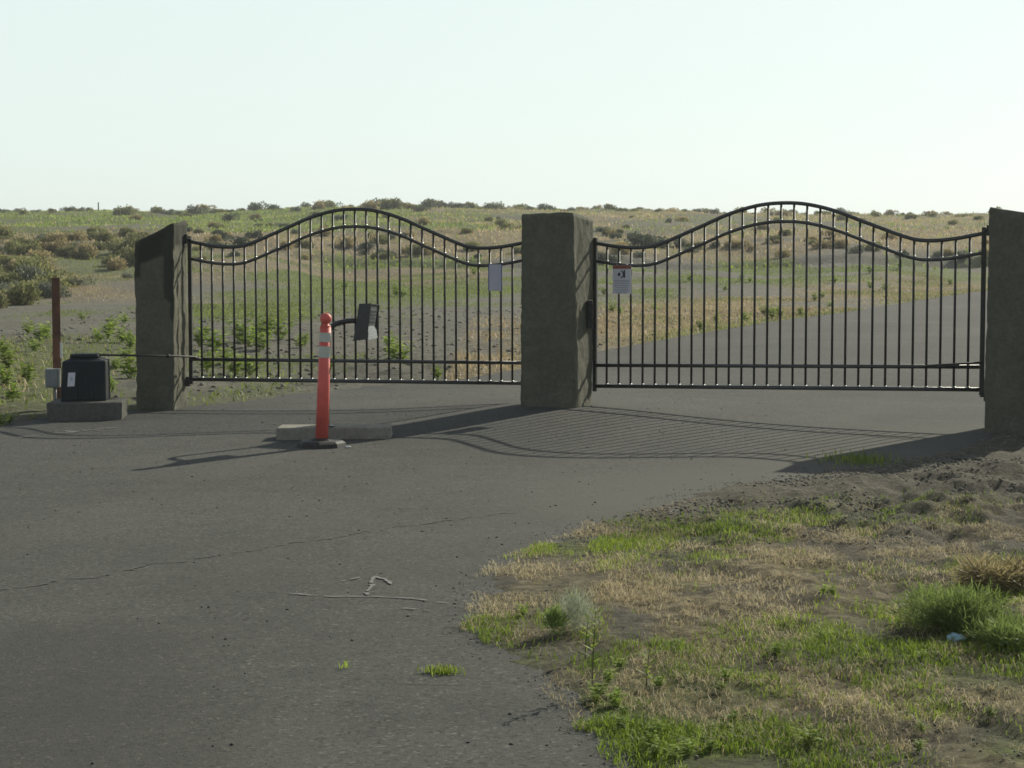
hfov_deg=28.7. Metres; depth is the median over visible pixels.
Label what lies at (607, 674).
seedling
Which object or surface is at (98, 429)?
dust streak
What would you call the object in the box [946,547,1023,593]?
dead bush
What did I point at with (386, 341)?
weed
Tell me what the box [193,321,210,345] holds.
weed
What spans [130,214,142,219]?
sagebrush
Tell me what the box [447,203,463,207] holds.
sagebrush
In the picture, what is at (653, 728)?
seedling
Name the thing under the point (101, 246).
desert shrub
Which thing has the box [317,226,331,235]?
sagebrush
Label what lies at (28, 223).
green grass
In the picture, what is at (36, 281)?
desert shrub
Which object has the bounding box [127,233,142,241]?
desert shrub
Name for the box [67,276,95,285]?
sagebrush
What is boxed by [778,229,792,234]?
sagebrush
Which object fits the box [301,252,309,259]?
sagebrush
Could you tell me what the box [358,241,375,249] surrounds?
sagebrush
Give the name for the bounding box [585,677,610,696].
seedling
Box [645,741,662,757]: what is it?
seedling
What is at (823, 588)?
seedling
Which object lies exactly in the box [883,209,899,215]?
sagebrush
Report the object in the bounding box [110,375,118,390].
weed
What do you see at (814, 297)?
weed
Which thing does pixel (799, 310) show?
weed
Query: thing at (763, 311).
weed
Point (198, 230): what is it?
sagebrush
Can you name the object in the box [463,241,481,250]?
sagebrush
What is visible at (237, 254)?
sagebrush
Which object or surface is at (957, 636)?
litter
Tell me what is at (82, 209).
sagebrush
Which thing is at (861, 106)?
sky
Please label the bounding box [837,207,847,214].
sagebrush
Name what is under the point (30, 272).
desert shrub
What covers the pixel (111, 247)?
desert shrub
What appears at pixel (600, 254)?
sagebrush
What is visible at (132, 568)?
pavement crack
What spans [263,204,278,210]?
sagebrush
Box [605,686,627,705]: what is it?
seedling
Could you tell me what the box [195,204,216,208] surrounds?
sagebrush
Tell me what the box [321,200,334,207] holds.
sagebrush
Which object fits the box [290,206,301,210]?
sagebrush
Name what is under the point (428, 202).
sagebrush
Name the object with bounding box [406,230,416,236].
sagebrush
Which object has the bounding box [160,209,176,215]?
sagebrush
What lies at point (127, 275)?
sagebrush
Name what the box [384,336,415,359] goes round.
weed
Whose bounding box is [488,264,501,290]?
gate sign
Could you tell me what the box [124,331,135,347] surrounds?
weed
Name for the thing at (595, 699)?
seedling
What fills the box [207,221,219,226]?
sagebrush
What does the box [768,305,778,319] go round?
weed
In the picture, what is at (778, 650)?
seedling
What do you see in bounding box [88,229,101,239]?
desert shrub
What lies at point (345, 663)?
grass tuft
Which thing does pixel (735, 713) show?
seedling
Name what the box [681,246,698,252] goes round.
sagebrush
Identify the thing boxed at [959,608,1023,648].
verge bush
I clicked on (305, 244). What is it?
sagebrush
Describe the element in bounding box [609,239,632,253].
sagebrush
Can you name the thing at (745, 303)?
dry grass
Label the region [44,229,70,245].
desert shrub
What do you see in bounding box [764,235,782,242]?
sagebrush
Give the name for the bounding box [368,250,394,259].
sagebrush
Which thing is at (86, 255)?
desert shrub
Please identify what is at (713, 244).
sagebrush
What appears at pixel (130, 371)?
weed
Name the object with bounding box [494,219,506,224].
sagebrush
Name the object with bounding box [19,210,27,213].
sagebrush
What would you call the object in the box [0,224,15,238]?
desert shrub
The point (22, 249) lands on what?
desert shrub
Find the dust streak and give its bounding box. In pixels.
[53,427,115,433]
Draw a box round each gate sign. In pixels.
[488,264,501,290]
[613,264,630,293]
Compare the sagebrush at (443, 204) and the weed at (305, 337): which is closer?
the weed at (305, 337)
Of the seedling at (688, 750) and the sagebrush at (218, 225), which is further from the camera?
the sagebrush at (218, 225)
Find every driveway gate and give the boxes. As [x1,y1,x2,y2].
[183,207,520,385]
[592,201,987,400]
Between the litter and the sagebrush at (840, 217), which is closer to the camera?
the litter
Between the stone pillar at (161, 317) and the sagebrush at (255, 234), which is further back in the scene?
the sagebrush at (255, 234)
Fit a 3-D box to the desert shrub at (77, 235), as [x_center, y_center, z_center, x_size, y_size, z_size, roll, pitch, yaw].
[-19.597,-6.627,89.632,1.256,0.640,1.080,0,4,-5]
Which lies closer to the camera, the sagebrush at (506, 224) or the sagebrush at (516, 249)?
the sagebrush at (516, 249)
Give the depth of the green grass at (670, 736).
7.63 m
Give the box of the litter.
[947,633,964,641]
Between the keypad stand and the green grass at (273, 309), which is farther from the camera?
the green grass at (273, 309)
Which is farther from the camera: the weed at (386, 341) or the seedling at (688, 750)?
the weed at (386, 341)
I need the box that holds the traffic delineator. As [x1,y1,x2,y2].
[297,313,345,448]
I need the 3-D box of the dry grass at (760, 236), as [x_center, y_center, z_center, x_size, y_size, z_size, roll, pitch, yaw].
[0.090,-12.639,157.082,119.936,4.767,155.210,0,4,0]
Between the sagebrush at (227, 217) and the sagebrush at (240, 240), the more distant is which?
the sagebrush at (227, 217)
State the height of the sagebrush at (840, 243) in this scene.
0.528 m
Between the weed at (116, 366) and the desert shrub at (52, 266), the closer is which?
the weed at (116, 366)
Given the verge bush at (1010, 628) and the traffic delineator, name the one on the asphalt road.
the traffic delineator
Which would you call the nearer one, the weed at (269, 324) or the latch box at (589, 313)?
the latch box at (589, 313)
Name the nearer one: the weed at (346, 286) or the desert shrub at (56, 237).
the weed at (346, 286)
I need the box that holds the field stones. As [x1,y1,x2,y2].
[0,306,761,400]
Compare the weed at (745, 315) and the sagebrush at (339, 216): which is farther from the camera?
the sagebrush at (339, 216)
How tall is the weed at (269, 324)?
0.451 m
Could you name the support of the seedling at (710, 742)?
on the ground at (874, 486)
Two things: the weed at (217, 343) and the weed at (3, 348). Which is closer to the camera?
the weed at (3, 348)
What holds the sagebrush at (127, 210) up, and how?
on the ground at (874, 486)
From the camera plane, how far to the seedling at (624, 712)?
6.73 m
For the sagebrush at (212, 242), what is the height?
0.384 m
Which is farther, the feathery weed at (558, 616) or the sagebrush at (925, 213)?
the sagebrush at (925, 213)
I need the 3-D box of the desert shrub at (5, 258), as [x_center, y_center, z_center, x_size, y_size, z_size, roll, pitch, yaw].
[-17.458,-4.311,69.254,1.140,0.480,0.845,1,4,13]
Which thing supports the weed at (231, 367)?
on the ground at (874, 486)
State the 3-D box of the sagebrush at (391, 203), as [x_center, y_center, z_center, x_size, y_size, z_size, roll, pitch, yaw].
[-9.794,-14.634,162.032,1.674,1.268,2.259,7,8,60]
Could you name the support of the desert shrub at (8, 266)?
on the ground at (874, 486)
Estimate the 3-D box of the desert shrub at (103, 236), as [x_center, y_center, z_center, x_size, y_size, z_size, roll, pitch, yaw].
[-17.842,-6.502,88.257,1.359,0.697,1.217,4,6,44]
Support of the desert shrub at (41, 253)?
on the ground at (874, 486)
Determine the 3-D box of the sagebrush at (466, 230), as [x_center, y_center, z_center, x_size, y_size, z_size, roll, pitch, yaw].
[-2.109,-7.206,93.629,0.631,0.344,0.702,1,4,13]
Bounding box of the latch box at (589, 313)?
[587,300,592,327]
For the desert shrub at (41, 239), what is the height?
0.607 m
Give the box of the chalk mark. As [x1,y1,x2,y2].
[292,576,446,610]
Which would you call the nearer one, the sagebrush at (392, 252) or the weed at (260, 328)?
the weed at (260, 328)
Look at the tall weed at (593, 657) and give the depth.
7.09 m
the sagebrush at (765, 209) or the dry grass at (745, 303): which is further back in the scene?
the sagebrush at (765, 209)
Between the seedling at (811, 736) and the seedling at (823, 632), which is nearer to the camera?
the seedling at (811, 736)
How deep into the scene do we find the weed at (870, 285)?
61.64 m
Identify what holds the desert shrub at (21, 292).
on the ground at (874, 486)
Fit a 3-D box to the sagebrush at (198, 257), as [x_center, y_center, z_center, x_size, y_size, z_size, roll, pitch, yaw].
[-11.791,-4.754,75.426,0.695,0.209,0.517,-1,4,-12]
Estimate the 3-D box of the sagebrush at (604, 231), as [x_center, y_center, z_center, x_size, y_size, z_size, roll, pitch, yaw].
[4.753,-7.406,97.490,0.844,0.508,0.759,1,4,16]
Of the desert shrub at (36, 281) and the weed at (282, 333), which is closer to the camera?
the weed at (282, 333)
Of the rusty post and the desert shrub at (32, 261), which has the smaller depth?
the rusty post
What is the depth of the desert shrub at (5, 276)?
56.83 m
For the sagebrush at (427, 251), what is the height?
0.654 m
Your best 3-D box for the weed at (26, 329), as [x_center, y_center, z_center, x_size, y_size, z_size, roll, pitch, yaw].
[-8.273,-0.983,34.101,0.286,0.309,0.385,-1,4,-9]
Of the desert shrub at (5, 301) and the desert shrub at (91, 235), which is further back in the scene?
the desert shrub at (91, 235)
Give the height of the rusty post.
1.359 m
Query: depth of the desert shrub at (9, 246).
79.39 m
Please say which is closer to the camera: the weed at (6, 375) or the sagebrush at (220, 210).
the weed at (6, 375)
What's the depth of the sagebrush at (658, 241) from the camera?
85.99 m
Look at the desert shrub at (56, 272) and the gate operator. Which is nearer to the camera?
the gate operator
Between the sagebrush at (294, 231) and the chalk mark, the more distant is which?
the sagebrush at (294, 231)
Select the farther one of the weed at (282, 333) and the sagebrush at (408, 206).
the sagebrush at (408, 206)
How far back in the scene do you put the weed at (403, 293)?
55.50 m
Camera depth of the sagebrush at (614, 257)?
80.02 m
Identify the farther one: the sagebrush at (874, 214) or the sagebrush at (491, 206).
the sagebrush at (491, 206)
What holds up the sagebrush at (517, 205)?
on the ground at (874, 486)
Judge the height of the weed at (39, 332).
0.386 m
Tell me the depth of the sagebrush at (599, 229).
102.29 m
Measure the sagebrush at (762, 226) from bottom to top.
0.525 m
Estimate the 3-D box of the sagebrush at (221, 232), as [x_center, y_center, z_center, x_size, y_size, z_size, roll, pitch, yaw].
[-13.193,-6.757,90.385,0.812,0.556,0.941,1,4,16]
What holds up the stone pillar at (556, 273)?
on the ground at (874, 486)
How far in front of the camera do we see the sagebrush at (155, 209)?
165.88 m
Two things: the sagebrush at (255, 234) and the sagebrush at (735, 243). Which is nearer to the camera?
the sagebrush at (735, 243)
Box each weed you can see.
[0,335,17,354]
[0,347,20,368]
[0,363,13,383]
[0,376,21,401]
[0,411,11,425]
[5,411,17,423]
[18,318,33,333]
[18,360,38,381]
[24,334,44,351]
[26,317,51,339]
[41,323,51,337]
[78,310,88,319]
[91,324,110,341]
[100,320,118,338]
[105,315,123,329]
[109,356,122,369]
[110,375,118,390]
[113,353,136,377]
[114,322,131,342]
[117,313,129,322]
[119,347,136,366]
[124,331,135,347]
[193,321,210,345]
[196,321,232,350]
[197,344,217,370]
[215,342,231,363]
[215,348,244,374]
[221,318,250,342]
[226,319,259,346]
[236,348,265,374]
[246,326,275,349]
[248,317,274,339]
[257,313,276,335]
[269,315,297,339]
[293,333,309,346]
[301,332,309,344]
[337,280,348,288]
[380,331,404,357]
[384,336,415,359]
[390,282,398,295]
[394,284,409,296]
[430,364,443,379]
[470,266,476,274]
[541,582,602,634]
[581,614,592,658]
[583,609,605,686]
[608,300,615,311]
[633,648,656,687]
[695,318,707,328]
[740,310,752,320]
[757,301,772,314]
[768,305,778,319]
[776,307,787,316]
[797,306,804,314]
[811,292,817,300]
[865,279,874,288]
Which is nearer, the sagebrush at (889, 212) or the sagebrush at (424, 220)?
the sagebrush at (424, 220)
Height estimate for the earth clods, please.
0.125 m
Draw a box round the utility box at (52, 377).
[45,368,60,399]
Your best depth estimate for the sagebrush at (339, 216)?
130.29 m
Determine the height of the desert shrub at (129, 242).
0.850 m
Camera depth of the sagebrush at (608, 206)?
179.65 m
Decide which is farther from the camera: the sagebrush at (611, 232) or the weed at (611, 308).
the sagebrush at (611, 232)
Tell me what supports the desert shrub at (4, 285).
on the ground at (874, 486)
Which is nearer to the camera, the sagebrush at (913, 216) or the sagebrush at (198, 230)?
the sagebrush at (198, 230)
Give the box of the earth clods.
[449,431,1023,763]
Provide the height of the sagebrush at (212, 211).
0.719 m
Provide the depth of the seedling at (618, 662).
7.47 m
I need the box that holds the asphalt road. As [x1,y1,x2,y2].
[0,290,1006,767]
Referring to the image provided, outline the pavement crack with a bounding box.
[0,512,515,589]
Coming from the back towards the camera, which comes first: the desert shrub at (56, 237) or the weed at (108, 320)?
the desert shrub at (56, 237)
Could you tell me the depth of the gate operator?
18.14 m
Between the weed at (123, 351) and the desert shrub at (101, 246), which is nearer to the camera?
the weed at (123, 351)
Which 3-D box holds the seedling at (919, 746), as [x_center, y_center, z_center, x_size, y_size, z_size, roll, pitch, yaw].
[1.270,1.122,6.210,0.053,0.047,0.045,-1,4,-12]
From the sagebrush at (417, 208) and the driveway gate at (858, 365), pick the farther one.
the sagebrush at (417, 208)
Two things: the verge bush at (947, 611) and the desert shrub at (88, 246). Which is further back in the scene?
the desert shrub at (88, 246)
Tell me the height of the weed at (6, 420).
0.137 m
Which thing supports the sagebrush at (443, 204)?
on the ground at (874, 486)
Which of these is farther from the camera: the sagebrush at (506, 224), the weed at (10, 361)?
the sagebrush at (506, 224)
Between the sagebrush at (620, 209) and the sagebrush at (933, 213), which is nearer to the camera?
the sagebrush at (933, 213)
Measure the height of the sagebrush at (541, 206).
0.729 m
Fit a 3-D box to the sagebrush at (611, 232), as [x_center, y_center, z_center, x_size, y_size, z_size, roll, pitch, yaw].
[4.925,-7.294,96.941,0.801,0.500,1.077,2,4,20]
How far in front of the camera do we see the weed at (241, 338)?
29.68 m
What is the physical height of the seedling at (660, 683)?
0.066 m
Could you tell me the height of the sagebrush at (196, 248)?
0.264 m
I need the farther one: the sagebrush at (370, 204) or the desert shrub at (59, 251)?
the sagebrush at (370, 204)
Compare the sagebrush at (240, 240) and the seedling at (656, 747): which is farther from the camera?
the sagebrush at (240, 240)
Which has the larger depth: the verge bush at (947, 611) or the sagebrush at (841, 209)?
the sagebrush at (841, 209)
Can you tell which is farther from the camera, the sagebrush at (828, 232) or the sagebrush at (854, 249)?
the sagebrush at (828, 232)
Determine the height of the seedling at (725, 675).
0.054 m
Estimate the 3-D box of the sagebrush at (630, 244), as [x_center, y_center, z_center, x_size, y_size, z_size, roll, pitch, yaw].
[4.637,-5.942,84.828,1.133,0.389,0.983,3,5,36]
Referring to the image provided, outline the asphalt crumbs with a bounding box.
[442,435,998,767]
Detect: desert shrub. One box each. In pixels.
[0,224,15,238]
[0,253,23,264]
[0,269,26,283]
[0,281,9,289]
[0,293,10,307]
[1,258,22,272]
[1,280,43,305]
[3,240,22,253]
[4,297,17,305]
[7,280,18,286]
[8,251,52,275]
[9,263,47,281]
[10,235,33,244]
[11,240,45,256]
[17,248,56,261]
[27,272,68,292]
[28,277,51,288]
[34,237,50,245]
[35,233,44,238]
[35,281,73,297]
[37,240,66,253]
[41,260,56,270]
[42,268,80,287]
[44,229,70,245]
[54,244,78,255]
[62,230,88,241]
[66,240,82,245]
[67,242,99,258]
[67,248,92,259]
[86,224,106,236]
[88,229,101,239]
[90,241,108,250]
[94,229,118,242]
[101,254,121,266]
[105,237,126,252]
[105,256,128,269]
[112,236,140,255]
[117,229,128,235]
[117,245,134,266]
[119,225,133,232]
[125,230,148,238]
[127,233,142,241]
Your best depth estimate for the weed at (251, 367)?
23.57 m
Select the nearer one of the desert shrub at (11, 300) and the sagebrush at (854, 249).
the desert shrub at (11, 300)
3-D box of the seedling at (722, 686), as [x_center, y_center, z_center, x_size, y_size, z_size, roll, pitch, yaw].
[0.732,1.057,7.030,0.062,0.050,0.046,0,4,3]
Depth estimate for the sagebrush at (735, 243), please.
87.20 m
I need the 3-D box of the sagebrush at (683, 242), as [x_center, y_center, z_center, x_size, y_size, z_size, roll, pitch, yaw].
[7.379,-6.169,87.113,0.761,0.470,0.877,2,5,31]
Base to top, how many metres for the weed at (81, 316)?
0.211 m
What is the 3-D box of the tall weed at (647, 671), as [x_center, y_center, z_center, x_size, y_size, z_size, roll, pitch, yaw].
[0.472,1.025,7.154,0.082,0.165,0.083,1,4,18]
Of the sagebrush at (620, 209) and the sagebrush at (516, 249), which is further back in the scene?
the sagebrush at (620, 209)
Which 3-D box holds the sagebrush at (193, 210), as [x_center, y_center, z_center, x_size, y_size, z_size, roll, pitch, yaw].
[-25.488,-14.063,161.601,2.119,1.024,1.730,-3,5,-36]
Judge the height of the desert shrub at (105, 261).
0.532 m
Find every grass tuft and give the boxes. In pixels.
[338,658,352,669]
[417,663,465,676]
[805,447,920,468]
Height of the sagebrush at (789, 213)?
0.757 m
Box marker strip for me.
[60,342,62,357]
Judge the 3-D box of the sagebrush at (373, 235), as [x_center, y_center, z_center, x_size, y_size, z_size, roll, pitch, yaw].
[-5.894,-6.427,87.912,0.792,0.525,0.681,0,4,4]
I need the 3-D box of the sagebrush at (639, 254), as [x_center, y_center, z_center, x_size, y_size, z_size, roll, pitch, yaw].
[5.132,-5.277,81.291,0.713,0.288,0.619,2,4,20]
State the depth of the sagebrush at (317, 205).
167.27 m
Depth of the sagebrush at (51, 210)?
168.08 m
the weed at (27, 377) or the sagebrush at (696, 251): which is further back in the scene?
the sagebrush at (696, 251)
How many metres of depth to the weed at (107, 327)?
32.70 m
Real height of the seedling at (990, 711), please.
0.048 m
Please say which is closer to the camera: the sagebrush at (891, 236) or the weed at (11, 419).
the weed at (11, 419)
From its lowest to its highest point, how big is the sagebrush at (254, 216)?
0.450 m
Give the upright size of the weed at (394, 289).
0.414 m
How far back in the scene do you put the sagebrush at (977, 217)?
134.68 m
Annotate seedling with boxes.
[516,602,528,615]
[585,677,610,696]
[590,691,602,704]
[601,667,619,683]
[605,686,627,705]
[610,653,629,668]
[615,713,631,727]
[617,703,632,716]
[643,726,658,748]
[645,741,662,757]
[646,715,667,735]
[650,671,668,686]
[663,741,685,762]
[671,636,685,648]
[675,734,699,754]
[703,737,717,751]
[712,681,727,690]
[718,666,736,679]
[723,709,742,722]
[771,636,785,654]
[791,725,822,747]
[813,626,827,638]
[814,580,828,593]
[827,580,837,594]
[913,738,928,751]
[915,649,926,659]
[915,718,931,732]
[984,704,999,715]
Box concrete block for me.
[276,424,392,439]
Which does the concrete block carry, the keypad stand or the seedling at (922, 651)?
the keypad stand
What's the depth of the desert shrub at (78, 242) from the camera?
82.03 m
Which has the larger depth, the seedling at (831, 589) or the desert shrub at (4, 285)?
the desert shrub at (4, 285)
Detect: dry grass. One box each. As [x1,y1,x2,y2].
[0,206,988,262]
[0,237,987,400]
[457,487,1023,767]
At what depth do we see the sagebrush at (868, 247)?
82.85 m
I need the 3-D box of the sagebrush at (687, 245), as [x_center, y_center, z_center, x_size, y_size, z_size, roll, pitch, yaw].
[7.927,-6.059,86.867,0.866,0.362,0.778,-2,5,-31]
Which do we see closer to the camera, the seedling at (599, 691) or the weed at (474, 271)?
the seedling at (599, 691)
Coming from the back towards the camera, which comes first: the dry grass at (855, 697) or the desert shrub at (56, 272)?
the desert shrub at (56, 272)
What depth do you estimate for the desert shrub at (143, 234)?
85.78 m
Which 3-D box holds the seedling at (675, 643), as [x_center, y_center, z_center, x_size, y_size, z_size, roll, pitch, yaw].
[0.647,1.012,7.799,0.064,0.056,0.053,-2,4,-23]
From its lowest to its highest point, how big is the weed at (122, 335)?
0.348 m
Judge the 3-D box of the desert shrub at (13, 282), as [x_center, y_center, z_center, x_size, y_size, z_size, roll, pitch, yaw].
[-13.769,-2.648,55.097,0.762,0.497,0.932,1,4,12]
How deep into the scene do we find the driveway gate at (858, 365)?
17.83 m
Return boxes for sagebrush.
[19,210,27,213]
[47,208,56,212]
[59,205,76,211]
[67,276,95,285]
[77,207,86,211]
[111,204,136,214]
[121,273,134,277]
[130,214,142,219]
[150,206,163,213]
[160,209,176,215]
[185,204,208,214]
[187,246,199,250]
[192,228,204,232]
[192,256,206,259]
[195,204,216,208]
[201,208,222,213]
[203,233,221,241]
[205,240,226,248]
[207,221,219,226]
[211,229,229,239]
[212,223,225,229]
[215,209,227,212]
[222,212,239,220]
[223,235,250,244]
[227,251,239,256]
[244,229,262,238]
[247,201,267,210]
[247,213,262,218]
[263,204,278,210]
[272,222,288,227]
[280,239,293,248]
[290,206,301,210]
[290,228,297,233]
[294,239,315,247]
[299,201,310,207]
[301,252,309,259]
[311,200,326,209]
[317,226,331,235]
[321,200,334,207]
[334,214,348,219]
[334,236,357,246]
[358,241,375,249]
[358,248,369,253]
[360,200,380,209]
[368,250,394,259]
[369,232,382,242]
[372,233,391,243]
[378,196,402,209]
[378,248,398,257]
[403,244,425,254]
[404,204,415,208]
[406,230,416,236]
[408,240,436,254]
[411,205,431,210]
[417,215,430,224]
[418,198,436,207]
[435,201,454,207]
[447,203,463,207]
[459,227,473,232]
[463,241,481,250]
[465,201,478,208]
[482,201,503,209]
[483,217,493,220]
[484,202,504,209]
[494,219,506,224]
[499,221,516,228]
[507,203,528,207]
[513,246,519,252]
[537,203,552,209]
[592,251,603,259]
[595,226,610,230]
[601,227,611,235]
[601,253,623,260]
[602,203,617,209]
[603,229,621,237]
[609,232,622,238]
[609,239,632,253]
[614,239,633,245]
[615,207,628,211]
[624,231,664,244]
[632,251,646,256]
[648,237,671,246]
[673,237,688,246]
[674,215,689,220]
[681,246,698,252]
[685,241,702,247]
[707,208,718,213]
[709,240,719,247]
[721,239,751,246]
[757,220,766,228]
[760,207,777,212]
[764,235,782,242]
[774,209,791,216]
[774,249,791,257]
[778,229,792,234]
[803,234,818,241]
[810,239,834,247]
[822,229,840,236]
[828,237,849,247]
[836,214,850,220]
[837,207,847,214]
[848,245,864,252]
[862,241,882,249]
[872,212,880,216]
[880,233,897,239]
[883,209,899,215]
[895,249,909,255]
[904,212,918,218]
[921,210,934,215]
[928,211,938,215]
[932,250,943,256]
[943,248,952,254]
[947,219,958,223]
[952,250,972,259]
[973,215,983,219]
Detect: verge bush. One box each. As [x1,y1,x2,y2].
[884,576,1023,639]
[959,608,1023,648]
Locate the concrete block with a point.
(337, 431)
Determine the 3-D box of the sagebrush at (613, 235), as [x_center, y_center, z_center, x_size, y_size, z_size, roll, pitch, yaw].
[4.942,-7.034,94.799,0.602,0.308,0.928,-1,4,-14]
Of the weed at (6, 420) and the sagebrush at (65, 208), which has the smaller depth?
the weed at (6, 420)
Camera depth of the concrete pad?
17.99 m
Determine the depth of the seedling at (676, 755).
6.14 m
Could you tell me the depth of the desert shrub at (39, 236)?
87.48 m
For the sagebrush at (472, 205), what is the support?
on the ground at (874, 486)
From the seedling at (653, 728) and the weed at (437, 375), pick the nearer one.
the seedling at (653, 728)
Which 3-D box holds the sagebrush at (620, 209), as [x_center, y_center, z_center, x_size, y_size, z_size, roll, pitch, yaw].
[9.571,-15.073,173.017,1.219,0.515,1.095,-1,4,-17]
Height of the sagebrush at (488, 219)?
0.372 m
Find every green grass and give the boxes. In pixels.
[0,204,987,270]
[0,243,979,417]
[459,487,1023,767]
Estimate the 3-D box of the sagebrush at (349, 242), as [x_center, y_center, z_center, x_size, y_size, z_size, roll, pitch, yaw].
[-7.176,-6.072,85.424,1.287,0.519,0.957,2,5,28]
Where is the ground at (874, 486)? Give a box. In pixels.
[0,206,1023,767]
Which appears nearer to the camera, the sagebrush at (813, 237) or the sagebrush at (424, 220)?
the sagebrush at (813, 237)
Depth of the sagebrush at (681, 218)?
132.10 m
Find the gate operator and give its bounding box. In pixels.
[61,353,200,401]
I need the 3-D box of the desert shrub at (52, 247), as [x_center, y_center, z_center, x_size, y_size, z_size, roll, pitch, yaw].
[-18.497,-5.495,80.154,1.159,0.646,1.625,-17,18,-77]
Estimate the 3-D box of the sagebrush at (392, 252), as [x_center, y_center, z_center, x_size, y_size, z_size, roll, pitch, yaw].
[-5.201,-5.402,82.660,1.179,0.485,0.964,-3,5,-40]
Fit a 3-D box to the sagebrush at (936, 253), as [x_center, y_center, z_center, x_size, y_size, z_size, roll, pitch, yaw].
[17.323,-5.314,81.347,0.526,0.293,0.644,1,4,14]
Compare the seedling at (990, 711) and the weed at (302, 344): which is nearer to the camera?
the seedling at (990, 711)
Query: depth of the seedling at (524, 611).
8.55 m
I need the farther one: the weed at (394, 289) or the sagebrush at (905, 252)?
the sagebrush at (905, 252)
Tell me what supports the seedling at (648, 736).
on the ground at (874, 486)
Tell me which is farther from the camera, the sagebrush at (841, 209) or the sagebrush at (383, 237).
the sagebrush at (841, 209)
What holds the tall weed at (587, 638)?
on the ground at (874, 486)
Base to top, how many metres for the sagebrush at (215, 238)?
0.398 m
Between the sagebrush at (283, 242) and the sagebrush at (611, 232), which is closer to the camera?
the sagebrush at (283, 242)
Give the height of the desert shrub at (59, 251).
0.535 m
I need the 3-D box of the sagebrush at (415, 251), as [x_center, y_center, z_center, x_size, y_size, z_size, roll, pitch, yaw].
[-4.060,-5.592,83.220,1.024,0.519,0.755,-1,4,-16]
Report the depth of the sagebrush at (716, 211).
165.68 m
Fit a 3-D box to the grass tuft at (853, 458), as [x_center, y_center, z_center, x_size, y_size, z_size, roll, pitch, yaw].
[2.577,0.538,14.627,0.803,0.075,1.411,0,4,0]
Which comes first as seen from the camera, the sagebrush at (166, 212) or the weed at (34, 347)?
the weed at (34, 347)
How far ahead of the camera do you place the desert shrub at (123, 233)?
92.38 m
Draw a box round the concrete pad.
[46,398,127,420]
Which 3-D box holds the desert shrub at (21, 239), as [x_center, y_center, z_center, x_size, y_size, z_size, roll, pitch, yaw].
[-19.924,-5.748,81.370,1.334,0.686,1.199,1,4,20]
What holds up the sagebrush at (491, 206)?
on the ground at (874, 486)
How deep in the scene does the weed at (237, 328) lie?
31.10 m
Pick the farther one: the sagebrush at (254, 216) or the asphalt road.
the sagebrush at (254, 216)
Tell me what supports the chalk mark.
on the asphalt road
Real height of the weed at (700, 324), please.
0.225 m
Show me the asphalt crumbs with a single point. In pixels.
(566, 539)
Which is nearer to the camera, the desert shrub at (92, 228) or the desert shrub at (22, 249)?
the desert shrub at (22, 249)
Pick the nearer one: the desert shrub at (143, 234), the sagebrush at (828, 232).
the desert shrub at (143, 234)
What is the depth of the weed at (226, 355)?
25.44 m
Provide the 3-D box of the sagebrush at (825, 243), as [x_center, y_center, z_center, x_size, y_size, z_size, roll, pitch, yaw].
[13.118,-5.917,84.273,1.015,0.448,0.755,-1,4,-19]
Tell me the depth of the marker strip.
18.90 m
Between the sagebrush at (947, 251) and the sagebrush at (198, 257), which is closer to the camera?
the sagebrush at (198, 257)
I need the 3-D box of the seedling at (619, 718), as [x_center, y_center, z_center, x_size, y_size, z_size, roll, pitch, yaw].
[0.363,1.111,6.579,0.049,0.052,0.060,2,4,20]
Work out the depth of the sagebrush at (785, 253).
81.93 m
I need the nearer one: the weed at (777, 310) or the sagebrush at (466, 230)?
the weed at (777, 310)
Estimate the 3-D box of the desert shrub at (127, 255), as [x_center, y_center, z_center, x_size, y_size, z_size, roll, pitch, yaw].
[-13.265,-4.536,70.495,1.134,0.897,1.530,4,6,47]
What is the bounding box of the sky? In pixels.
[0,0,1023,214]
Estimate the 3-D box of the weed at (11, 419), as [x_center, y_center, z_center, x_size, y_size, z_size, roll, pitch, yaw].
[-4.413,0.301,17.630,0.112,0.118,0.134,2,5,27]
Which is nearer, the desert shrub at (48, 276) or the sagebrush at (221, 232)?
the desert shrub at (48, 276)
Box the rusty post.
[51,277,60,399]
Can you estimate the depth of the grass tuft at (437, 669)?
7.44 m
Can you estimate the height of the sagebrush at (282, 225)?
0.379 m
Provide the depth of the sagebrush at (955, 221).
127.04 m
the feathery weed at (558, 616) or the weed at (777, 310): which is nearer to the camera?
the feathery weed at (558, 616)
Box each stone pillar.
[134,221,188,409]
[520,213,593,407]
[984,207,1023,433]
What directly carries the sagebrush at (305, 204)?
on the ground at (874, 486)
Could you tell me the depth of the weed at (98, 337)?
31.12 m
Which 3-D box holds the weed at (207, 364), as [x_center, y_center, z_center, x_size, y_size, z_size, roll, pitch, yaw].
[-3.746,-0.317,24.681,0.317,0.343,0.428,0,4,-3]
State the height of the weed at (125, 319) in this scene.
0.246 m
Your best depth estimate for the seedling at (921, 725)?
6.47 m
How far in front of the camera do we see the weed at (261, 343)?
29.14 m
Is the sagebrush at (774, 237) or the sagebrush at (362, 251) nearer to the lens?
the sagebrush at (362, 251)
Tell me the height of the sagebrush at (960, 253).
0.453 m
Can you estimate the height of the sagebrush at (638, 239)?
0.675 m
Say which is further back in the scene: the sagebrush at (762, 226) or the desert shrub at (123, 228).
the sagebrush at (762, 226)
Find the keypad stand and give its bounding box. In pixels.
[329,304,379,426]

